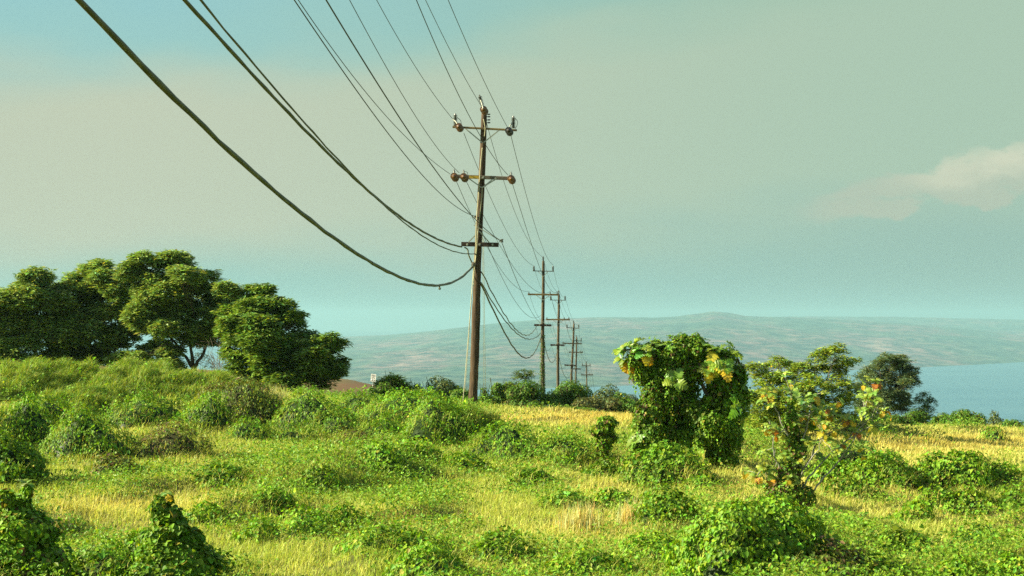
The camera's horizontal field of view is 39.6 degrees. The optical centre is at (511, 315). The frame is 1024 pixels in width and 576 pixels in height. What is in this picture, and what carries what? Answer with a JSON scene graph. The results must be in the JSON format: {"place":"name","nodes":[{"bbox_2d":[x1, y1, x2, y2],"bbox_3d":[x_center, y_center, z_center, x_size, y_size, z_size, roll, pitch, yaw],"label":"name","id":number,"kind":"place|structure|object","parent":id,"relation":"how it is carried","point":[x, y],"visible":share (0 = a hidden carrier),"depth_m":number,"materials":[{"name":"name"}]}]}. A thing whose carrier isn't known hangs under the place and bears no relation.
{"place":"outdoors","nodes":[
{"label":"outdoors","id":0,"kind":"place"},
{"bbox_2d":[96,365,373,395],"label":"hill","id":1,"kind":"structure","parent":0,"point":[346,384],"depth_m":389.22,"materials":[{"name":"red soil"}]},
{"bbox_2d":[0,389,1023,575],"bbox_3d":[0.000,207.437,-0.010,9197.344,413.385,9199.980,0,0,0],"label":"ground","id":2,"kind":"structure","parent":0,"point":[458,513],"depth_m":34.22,"materials":[{"name":"green plant"}]},
{"bbox_2d":[0,429,53,486],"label":"vine mound","id":3,"kind":"object","parent":2,"relation":"on","point":[14,462],"visible":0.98,"depth_m":35.65,"materials":[{"name":"green plant"}]},
{"bbox_2d":[0,389,63,449],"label":"vine mound","id":4,"kind":"object","parent":2,"relation":"on","point":[29,419],"visible":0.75,"depth_m":44.38,"materials":[{"name":"green plant"}]},
{"bbox_2d":[0,479,86,575],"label":"vine stump","id":5,"kind":"object","parent":2,"relation":"on","point":[28,532],"visible":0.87,"depth_m":22.19,"materials":[{"name":"green plant"}]},
{"bbox_2d":[0,265,92,364],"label":"shade tree","id":6,"kind":"object","parent":2,"relation":"on","point":[23,330],"visible":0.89,"depth_m":84.92,"materials":[{"name":"green plant"}]},
{"bbox_2d":[20,387,82,427],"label":"vine mound","id":7,"kind":"object","parent":2,"relation":"on","point":[56,410],"visible":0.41,"depth_m":49.73,"materials":[{"name":"green plant"}]},
{"bbox_2d":[0,355,106,399],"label":"vine mound","id":8,"kind":"object","parent":2,"relation":"on","point":[34,375],"visible":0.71,"depth_m":57.75,"materials":[{"name":"green plant"}]},
{"bbox_2d":[35,378,135,418],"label":"vine mound","id":9,"kind":"object","parent":2,"relation":"on","point":[101,394],"visible":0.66,"depth_m":52.98,"materials":[{"name":"green plant"}]},
{"bbox_2d":[37,395,139,461],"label":"vine mound","id":10,"kind":"object","parent":2,"relation":"on","point":[84,433],"visible":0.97,"depth_m":41.75,"materials":[{"name":"green plant"}]},
{"bbox_2d":[42,258,152,366],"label":"shade tree","id":11,"kind":"object","parent":2,"relation":"on","point":[98,292],"visible":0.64,"depth_m":86.82,"materials":[{"name":"green plant"}]},
{"bbox_2d":[63,535,140,575],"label":"vine mound","id":12,"kind":"object","parent":2,"relation":"on","point":[98,560],"visible":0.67,"depth_m":23.80,"materials":[{"name":"green plant"}]},
{"bbox_2d":[84,448,145,474],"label":"vine mound","id":13,"kind":"object","parent":2,"relation":"on","point":[109,460],"visible":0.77,"depth_m":37.97,"materials":[{"name":"green plant"}]},
{"bbox_2d":[112,519,141,568],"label":"vine mound","id":14,"kind":"object","parent":2,"relation":"on","point":[133,547],"visible":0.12,"depth_m":24.53,"materials":[{"name":"green plant"}]},
{"bbox_2d":[101,389,189,429],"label":"vine mound","id":15,"kind":"object","parent":2,"relation":"on","point":[139,412],"visible":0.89,"depth_m":50.15,"materials":[{"name":"green plant"}]},
{"bbox_2d":[70,355,264,403],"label":"vine mound","id":16,"kind":"object","parent":2,"relation":"on","point":[164,379],"visible":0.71,"depth_m":58.32,"materials":[{"name":"green plant"}]},
{"bbox_2d":[127,414,215,459],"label":"vine mound","id":17,"kind":"object","parent":2,"relation":"on","point":[175,442],"visible":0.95,"depth_m":42.36,"materials":[{"name":"green plant"}]},
{"bbox_2d":[110,249,246,370],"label":"shade tree","id":18,"kind":"object","parent":2,"relation":"on","point":[177,284],"visible":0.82,"depth_m":83.89,"materials":[{"name":"green plant"}]},
{"bbox_2d":[118,490,242,575],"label":"vine stump","id":19,"kind":"object","parent":2,"relation":"on","point":[173,542],"visible":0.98,"depth_m":23.48,"materials":[{"name":"green plant"}]},
{"bbox_2d":[176,389,234,427],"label":"vine mound","id":20,"kind":"object","parent":2,"relation":"on","point":[214,410],"visible":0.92,"depth_m":49.16,"materials":[{"name":"green plant"}]},
{"bbox_2d":[182,499,242,528],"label":"vine mound","id":21,"kind":"object","parent":2,"relation":"on","point":[198,511],"visible":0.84,"depth_m":30.07,"materials":[{"name":"green plant"}]},
{"bbox_2d":[189,454,258,491],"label":"vine mound","id":22,"kind":"object","parent":2,"relation":"on","point":[227,475],"visible":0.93,"depth_m":35.76,"materials":[{"name":"green plant"}]},
{"bbox_2d":[185,371,283,425],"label":"vine mound","id":23,"kind":"object","parent":2,"relation":"on","point":[244,399],"visible":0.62,"depth_m":50.99,"materials":[{"name":"green plant"}]},
{"bbox_2d":[224,412,276,440],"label":"vine mound","id":24,"kind":"object","parent":2,"relation":"on","point":[246,429],"visible":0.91,"depth_m":47.53,"materials":[{"name":"green plant"}]},
{"bbox_2d":[228,513,290,545],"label":"vine mound","id":25,"kind":"object","parent":2,"relation":"on","point":[267,530],"visible":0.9,"depth_m":28.09,"materials":[{"name":"green plant"}]},
{"bbox_2d":[250,482,299,516],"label":"vine mound","id":26,"kind":"object","parent":2,"relation":"on","point":[282,498],"visible":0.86,"depth_m":31.17,"materials":[{"name":"green plant"}]},
{"bbox_2d":[210,282,352,392],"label":"shade tree","id":27,"kind":"object","parent":2,"relation":"on","point":[256,321],"visible":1,"depth_m":78.36,"materials":[{"name":"green plant"}]},
{"bbox_2d":[263,419,328,442],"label":"vine mound","id":28,"kind":"object","parent":2,"relation":"on","point":[287,434],"visible":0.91,"depth_m":47.74,"materials":[{"name":"green plant"}]},
{"bbox_2d":[269,497,339,536],"bbox_3d":[-4.152,4.216,29.387,1.924,0.930,1.907,0,0,0],"label":"vine mound","id":29,"kind":"object","parent":2,"relation":"on","point":[323,519],"visible":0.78,"depth_m":29.36,"materials":[{"name":"green plant"}]},
{"bbox_2d":[266,380,356,430],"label":"vine mound","id":30,"kind":"object","parent":2,"relation":"on","point":[307,406],"visible":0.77,"depth_m":50.19,"materials":[{"name":"green plant"}]},
{"bbox_2d":[298,459,349,493],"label":"vine mound","id":31,"kind":"object","parent":2,"relation":"on","point":[323,477],"visible":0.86,"depth_m":35.69,"materials":[{"name":"green plant"}]},
{"bbox_2d":[305,405,366,435],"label":"vine mound","id":32,"kind":"object","parent":2,"relation":"on","point":[339,422],"visible":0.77,"depth_m":49.30,"materials":[{"name":"green plant"}]},
{"bbox_2d":[322,491,376,529],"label":"vine mound","id":33,"kind":"object","parent":2,"relation":"on","point":[344,509],"visible":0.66,"depth_m":29.82,"materials":[{"name":"green plant"}]},
{"bbox_2d":[326,423,382,444],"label":"vine mound","id":34,"kind":"object","parent":2,"relation":"on","point":[353,433],"visible":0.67,"depth_m":46.86,"materials":[{"name":"green plant"}]},
{"bbox_2d":[328,384,391,416],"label":"vine mound","id":35,"kind":"object","parent":2,"relation":"on","point":[353,401],"visible":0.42,"depth_m":55.81,"materials":[{"name":"green plant"}]},
{"bbox_2d":[352,408,409,440],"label":"vine mound","id":36,"kind":"object","parent":2,"relation":"on","point":[387,424],"visible":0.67,"depth_m":48.15,"materials":[{"name":"green plant"}]},
{"bbox_2d":[367,381,394,397],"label":"ridge bush","id":37,"kind":"object","parent":2,"relation":"on","point":[379,389],"visible":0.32,"depth_m":76.06,"materials":[{"name":"green plant"}]},
{"bbox_2d":[354,438,416,472],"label":"vine mound","id":38,"kind":"object","parent":2,"relation":"on","point":[394,460],"visible":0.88,"depth_m":38.55,"materials":[{"name":"green plant"}]},
{"bbox_2d":[372,372,412,397],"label":"ridge bush","id":39,"kind":"object","parent":2,"relation":"on","point":[397,380],"visible":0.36,"depth_m":78.71,"materials":[{"name":"green plant"}]},
{"bbox_2d":[332,519,461,560],"bbox_3d":[-2.136,4.232,26.572,2.490,0.956,2.093,0,0,0],"label":"vine mound","id":40,"kind":"object","parent":2,"relation":"on","point":[410,540],"visible":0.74,"depth_m":26.20,"materials":[{"name":"green plant"}]},
{"bbox_2d":[354,384,465,430],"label":"vine mound","id":41,"kind":"object","parent":2,"relation":"on","point":[408,401],"visible":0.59,"depth_m":51.52,"materials":[{"name":"green plant"}]},
{"bbox_2d":[392,437,444,464],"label":"vine mound","id":42,"kind":"object","parent":2,"relation":"on","point":[415,446],"visible":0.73,"depth_m":41.17,"materials":[{"name":"green plant"}]},
{"bbox_2d":[379,531,481,575],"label":"vine mound","id":43,"kind":"object","parent":2,"relation":"on","point":[427,562],"visible":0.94,"depth_m":24.22,"materials":[{"name":"green plant"}]},
{"bbox_2d":[422,375,455,400],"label":"ridge bush","id":44,"kind":"object","parent":2,"relation":"on","point":[446,387],"visible":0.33,"depth_m":80.36,"materials":[{"name":"green plant"}]},
{"bbox_2d":[391,390,491,447],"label":"vine mound","id":45,"kind":"object","parent":2,"relation":"on","point":[433,422],"visible":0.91,"depth_m":46.53,"materials":[{"name":"green plant"}]},
{"bbox_2d":[438,448,505,474],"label":"vine mound","id":46,"kind":"object","parent":2,"relation":"on","point":[476,462],"visible":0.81,"depth_m":40.36,"materials":[{"name":"green plant"}]},
{"bbox_2d":[453,402,504,432],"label":"vine mound","id":47,"kind":"object","parent":2,"relation":"on","point":[490,416],"visible":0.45,"depth_m":47.41,"materials":[{"name":"green plant"}]},
{"bbox_2d":[450,95,517,405],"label":"utility pole","id":48,"kind":"object","parent":2,"relation":"on","point":[478,244],"visible":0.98,"depth_m":61.82,"materials":[{"name":"wood"}]},
{"bbox_2d":[75,0,473,286],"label":"telephone cable","id":49,"kind":"object","parent":48,"relation":"attached to","point":[127,50],"visible":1,"depth_m":23.48,"materials":[{"name":"black rubber"}]},
{"bbox_2d":[182,0,461,247],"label":"telephone cable","id":50,"kind":"object","parent":48,"relation":"attached to","point":[235,55],"visible":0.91,"depth_m":29.87,"materials":[{"name":"black rubber"}]},
{"bbox_2d":[199,0,474,253],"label":"telephone cable","id":51,"kind":"object","parent":48,"relation":"attached to","point":[259,70],"visible":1,"depth_m":29.03,"materials":[{"name":"black rubber"}]},
{"bbox_2d":[294,0,473,215],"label":"power line","id":52,"kind":"object","parent":48,"relation":"attached to","point":[366,103],"visible":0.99,"depth_m":35.97,"materials":[{"name":"metal"}]},
{"bbox_2d":[326,0,500,240],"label":"power line","id":53,"kind":"object","parent":48,"relation":"attached to","point":[395,110],"visible":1,"depth_m":33.29,"materials":[{"name":"metal"}]},
{"bbox_2d":[489,378,507,405],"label":"ridge bush","id":54,"kind":"object","parent":2,"relation":"on","point":[496,388],"visible":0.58,"depth_m":80.26,"materials":[{"name":"green plant"}]},
{"bbox_2d":[455,517,542,564],"bbox_3d":[-0.232,4.237,26.236,1.743,0.909,1.692,0,0,31],"label":"vine mound","id":55,"kind":"object","parent":2,"relation":"on","point":[501,552],"visible":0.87,"depth_m":26.03,"materials":[{"name":"green plant"}]},
{"bbox_2d":[0,386,1023,575],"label":"ground cover","id":56,"kind":"object","parent":2,"relation":"on","point":[844,516],"visible":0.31,"depth_m":32.07,"materials":[{"name":"green plant"}]},
{"bbox_2d":[457,414,568,464],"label":"vine mound","id":57,"kind":"object","parent":2,"relation":"on","point":[505,441],"visible":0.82,"depth_m":43.30,"materials":[{"name":"green plant"}]},
{"bbox_2d":[504,380,544,407],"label":"ridge bush","id":58,"kind":"object","parent":2,"relation":"on","point":[523,393],"visible":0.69,"depth_m":78.69,"materials":[{"name":"green plant"}]},
{"bbox_2d":[499,462,566,488],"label":"vine mound","id":59,"kind":"object","parent":2,"relation":"on","point":[520,474],"visible":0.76,"depth_m":37.68,"materials":[{"name":"green plant"}]},
{"bbox_2d":[528,256,557,393],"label":"utility pole","id":60,"kind":"object","parent":2,"relation":"on","point":[542,356],"visible":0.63,"depth_m":128.87,"materials":[{"name":"wood"}]},
{"bbox_2d":[537,389,566,406],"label":"ridge bush","id":61,"kind":"object","parent":2,"relation":"on","point":[551,398],"visible":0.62,"depth_m":79.39,"materials":[{"name":"green plant"}]},
{"bbox_2d":[546,290,569,386],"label":"utility pole","id":62,"kind":"object","parent":2,"relation":"on","point":[558,322],"visible":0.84,"depth_m":159.86,"materials":[{"name":"wood"}]},
{"bbox_2d":[527,484,599,511],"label":"vine mound","id":63,"kind":"object","parent":2,"relation":"on","point":[570,495],"visible":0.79,"depth_m":32.83,"materials":[{"name":"green plant"}]},
{"bbox_2d":[523,427,615,465],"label":"vine mound","id":64,"kind":"object","parent":2,"relation":"on","point":[566,449],"visible":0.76,"depth_m":42.57,"materials":[{"name":"green plant"}]},
{"bbox_2d":[548,379,593,405],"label":"ridge bush","id":65,"kind":"object","parent":2,"relation":"on","point":[571,393],"visible":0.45,"depth_m":80.52,"materials":[{"name":"green plant"}]},
{"bbox_2d":[553,496,606,536],"bbox_3d":[1.413,4.081,29.368,1.358,0.828,1.378,0,0,-44],"label":"grass tuft","id":66,"kind":"object","parent":2,"relation":"on","point":[588,517],"visible":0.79,"depth_m":29.19,"materials":[{"name":"beige plant"}]},
{"bbox_2d":[545,540,637,575],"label":"vine mound","id":67,"kind":"object","parent":2,"relation":"on","point":[588,558],"visible":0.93,"depth_m":24.26,"materials":[{"name":"green plant"}]},
{"bbox_2d":[572,395,621,411],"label":"ridge bush","id":68,"kind":"object","parent":2,"relation":"on","point":[593,402],"visible":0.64,"depth_m":77.77,"materials":[{"name":"green plant"}]},
{"bbox_2d":[580,455,625,478],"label":"vine mound","id":69,"kind":"object","parent":2,"relation":"on","point":[609,468],"visible":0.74,"depth_m":39.33,"materials":[{"name":"green plant"}]},
{"bbox_2d":[588,413,619,461],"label":"vine column","id":70,"kind":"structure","parent":2,"relation":"on","point":[602,431],"depth_m":42.54,"materials":[{"name":"green plant"}]},
{"bbox_2d":[593,383,619,400],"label":"ridge bush","id":71,"kind":"object","parent":2,"relation":"on","point":[603,394],"visible":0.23,"depth_m":85.55,"materials":[{"name":"green plant"}]},
{"bbox_2d":[592,479,644,511],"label":"vine mound","id":72,"kind":"object","parent":2,"relation":"on","point":[616,497],"visible":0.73,"depth_m":32.96,"materials":[{"name":"green plant"}]},
{"bbox_2d":[608,391,636,412],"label":"ridge bush","id":73,"kind":"object","parent":2,"relation":"on","point":[627,404],"visible":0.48,"depth_m":81.36,"materials":[{"name":"green plant"}]},
{"bbox_2d":[606,495,641,526],"bbox_3d":[2.417,4.111,29.998,1.192,0.799,0.895,0,0,-20],"label":"grass tuft","id":74,"kind":"object","parent":2,"relation":"on","point":[626,513],"visible":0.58,"depth_m":29.82,"materials":[{"name":"beige plant"}]},
{"bbox_2d":[612,525,680,565],"bbox_3d":[2.772,4.243,26.010,1.935,0.825,1.684,0,0,23],"label":"vine mound","id":75,"kind":"object","parent":2,"relation":"on","point":[665,539],"visible":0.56,"depth_m":25.89,"materials":[{"name":"green plant"}]},
{"bbox_2d":[628,483,706,525],"bbox_3d":[3.261,4.011,29.254,1.786,1.200,1.653,0,0,0],"label":"vine mound","id":76,"kind":"object","parent":2,"relation":"on","point":[649,503],"visible":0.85,"depth_m":29.04,"materials":[{"name":"green plant"}]},
{"bbox_2d":[612,439,732,489],"bbox_3d":[4.348,3.966,38.028,3.422,1.624,3.246,0,0,-43],"label":"vine mound","id":77,"kind":"object","parent":2,"relation":"on","point":[666,465],"visible":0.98,"depth_m":37.69,"materials":[{"name":"green plant"}]},
{"bbox_2d":[612,332,752,471],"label":"vine draped tree","id":78,"kind":"object","parent":2,"relation":"on","point":[670,406],"visible":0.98,"depth_m":40.78,"materials":[{"name":"green plant"}]},
{"bbox_2d":[659,481,849,575],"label":"vine mound","id":79,"kind":"object","parent":2,"relation":"on","point":[761,531],"visible":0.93,"depth_m":23.20,"materials":[{"name":"green plant"}]},
{"bbox_2d":[738,342,863,434],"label":"feathery tree","id":80,"kind":"object","parent":2,"relation":"on","point":[809,385],"visible":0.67,"depth_m":54.33,"materials":[{"name":"green plant"}]},
{"bbox_2d":[740,371,893,510],"bbox_3d":[7.151,2.992,32.930,3.558,3.406,2.060,0,0,0],"label":"broad leaf shrub","id":81,"kind":"object","parent":2,"relation":"on","point":[792,475],"visible":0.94,"depth_m":33.11,"materials":[{"name":"green plant"}]},
{"bbox_2d":[764,528,887,575],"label":"vine mound","id":82,"kind":"object","parent":2,"relation":"on","point":[833,543],"visible":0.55,"depth_m":23.04,"materials":[{"name":"green plant"}]},
{"bbox_2d":[804,453,852,485],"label":"vine mound","id":83,"kind":"object","parent":2,"relation":"on","point":[824,468],"visible":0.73,"depth_m":37.79,"materials":[{"name":"green plant"}]},
{"bbox_2d":[814,433,876,463],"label":"vine mound","id":84,"kind":"object","parent":2,"relation":"on","point":[854,454],"visible":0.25,"depth_m":42.23,"materials":[{"name":"green plant"}]},
{"bbox_2d":[815,471,899,501],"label":"vine mound","id":85,"kind":"object","parent":2,"relation":"on","point":[863,488],"visible":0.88,"depth_m":35.33,"materials":[{"name":"green plant"}]},
{"bbox_2d":[846,451,889,488],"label":"vine mound","id":86,"kind":"object","parent":2,"relation":"on","point":[867,471],"visible":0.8,"depth_m":37.08,"materials":[{"name":"green plant"}]},
{"bbox_2d":[844,540,928,575],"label":"vine mound","id":87,"kind":"object","parent":2,"relation":"on","point":[879,564],"visible":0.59,"depth_m":23.18,"materials":[{"name":"green plant"}]},
{"bbox_2d":[852,352,924,415],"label":"olive green tree","id":88,"kind":"object","parent":2,"relation":"on","point":[893,392],"visible":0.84,"depth_m":83.39,"materials":[{"name":"green plant"}]},
{"bbox_2d":[860,445,919,477],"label":"vine mound","id":89,"kind":"object","parent":2,"relation":"on","point":[892,455],"visible":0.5,"depth_m":37.54,"materials":[{"name":"green plant"}]},
{"bbox_2d":[875,459,929,491],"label":"vine mound","id":90,"kind":"object","parent":2,"relation":"on","point":[898,477],"visible":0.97,"depth_m":36.72,"materials":[{"name":"green plant"}]},
{"bbox_2d":[873,517,945,557],"bbox_3d":[7.541,4.232,26.625,1.514,0.932,1.351,0,0,44],"label":"vine mound","id":91,"kind":"object","parent":2,"relation":"on","point":[913,535],"visible":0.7,"depth_m":26.49,"materials":[{"name":"green plant"}]},
{"bbox_2d":[904,410,930,424],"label":"ridge bush","id":92,"kind":"object","parent":2,"relation":"on","point":[920,417],"visible":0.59,"depth_m":72.70,"materials":[{"name":"green plant"}]},
{"bbox_2d":[889,494,948,525],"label":"vine mound","id":93,"kind":"object","parent":2,"relation":"on","point":[914,505],"visible":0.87,"depth_m":30.98,"materials":[{"name":"green plant"}]},
{"bbox_2d":[907,390,938,421],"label":"tree","id":94,"kind":"object","parent":2,"relation":"on","point":[927,406],"visible":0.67,"depth_m":85.69,"materials":[{"name":"green plant"}]},
{"bbox_2d":[910,483,971,510],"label":"vine mound","id":95,"kind":"object","parent":2,"relation":"on","point":[939,494],"visible":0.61,"depth_m":32.46,"materials":[{"name":"green plant"}]},
{"bbox_2d":[913,443,1000,493],"bbox_3d":[11.944,4.134,37.618,2.698,1.453,2.228,0,0,0],"label":"vine mound","id":96,"kind":"object","parent":2,"relation":"on","point":[953,474],"visible":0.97,"depth_m":37.31,"materials":[{"name":"green plant"}]},
{"bbox_2d":[917,542,997,575],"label":"vine mound","id":97,"kind":"object","parent":2,"relation":"on","point":[948,567],"visible":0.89,"depth_m":22.66,"materials":[{"name":"green plant"}]},
{"bbox_2d":[940,409,989,424],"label":"ridge bush","id":98,"kind":"object","parent":2,"relation":"on","point":[963,413],"visible":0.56,"depth_m":76.61,"materials":[{"name":"green plant"}]},
{"bbox_2d":[934,483,998,517],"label":"vine mound","id":99,"kind":"object","parent":2,"relation":"on","point":[976,503],"visible":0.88,"depth_m":32.05,"materials":[{"name":"green plant"}]},
{"bbox_2d":[944,516,1009,542],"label":"vine mound","id":100,"kind":"object","parent":2,"relation":"on","point":[972,526],"visible":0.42,"depth_m":28.13,"materials":[{"name":"green plant"}]},
{"bbox_2d":[977,424,1012,442],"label":"vine mound","id":101,"kind":"object","parent":2,"relation":"on","point":[995,435],"visible":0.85,"depth_m":56.83,"materials":[{"name":"green plant"}]},
{"bbox_2d":[983,545,1023,575],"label":"vine mound","id":102,"kind":"object","parent":2,"relation":"on","point":[1003,555],"visible":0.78,"depth_m":22.41,"materials":[{"name":"green plant"}]},
{"bbox_2d":[987,459,1023,483],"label":"vine mound","id":103,"kind":"object","parent":2,"relation":"on","point":[1000,469],"visible":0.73,"depth_m":37.80,"materials":[{"name":"green plant"}]},
{"bbox_2d":[991,483,1023,510],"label":"vine mound","id":104,"kind":"object","parent":2,"relation":"on","point":[1010,493],"visible":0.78,"depth_m":31.89,"materials":[{"name":"green plant"}]},
{"bbox_2d":[0,0,1023,330],"label":"sky","id":105,"kind":"structure","parent":0,"point":[762,158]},
{"bbox_2d":[27,331,1023,423],"bbox_3d":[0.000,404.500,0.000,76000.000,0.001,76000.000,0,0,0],"label":"sea","id":106,"kind":"structure","parent":0,"point":[984,389],"depth_m":8163.44,"materials":[{"name":"liquid"}]},
{"bbox_2d":[332,311,1023,389],"bbox_3d":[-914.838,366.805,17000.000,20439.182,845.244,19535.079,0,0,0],"label":"hills","id":107,"kind":"structure","parent":0,"point":[418,357],"depth_m":12749.64,"materials":[{"name":"grey"}]},
{"bbox_2d":[794,316,1023,334],"bbox_3d":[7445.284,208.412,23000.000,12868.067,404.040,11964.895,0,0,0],"label":"hills","id":108,"kind":"structure","parent":0,"point":[1012,326],"depth_m":21900.64,"materials":[{"name":"grey"}]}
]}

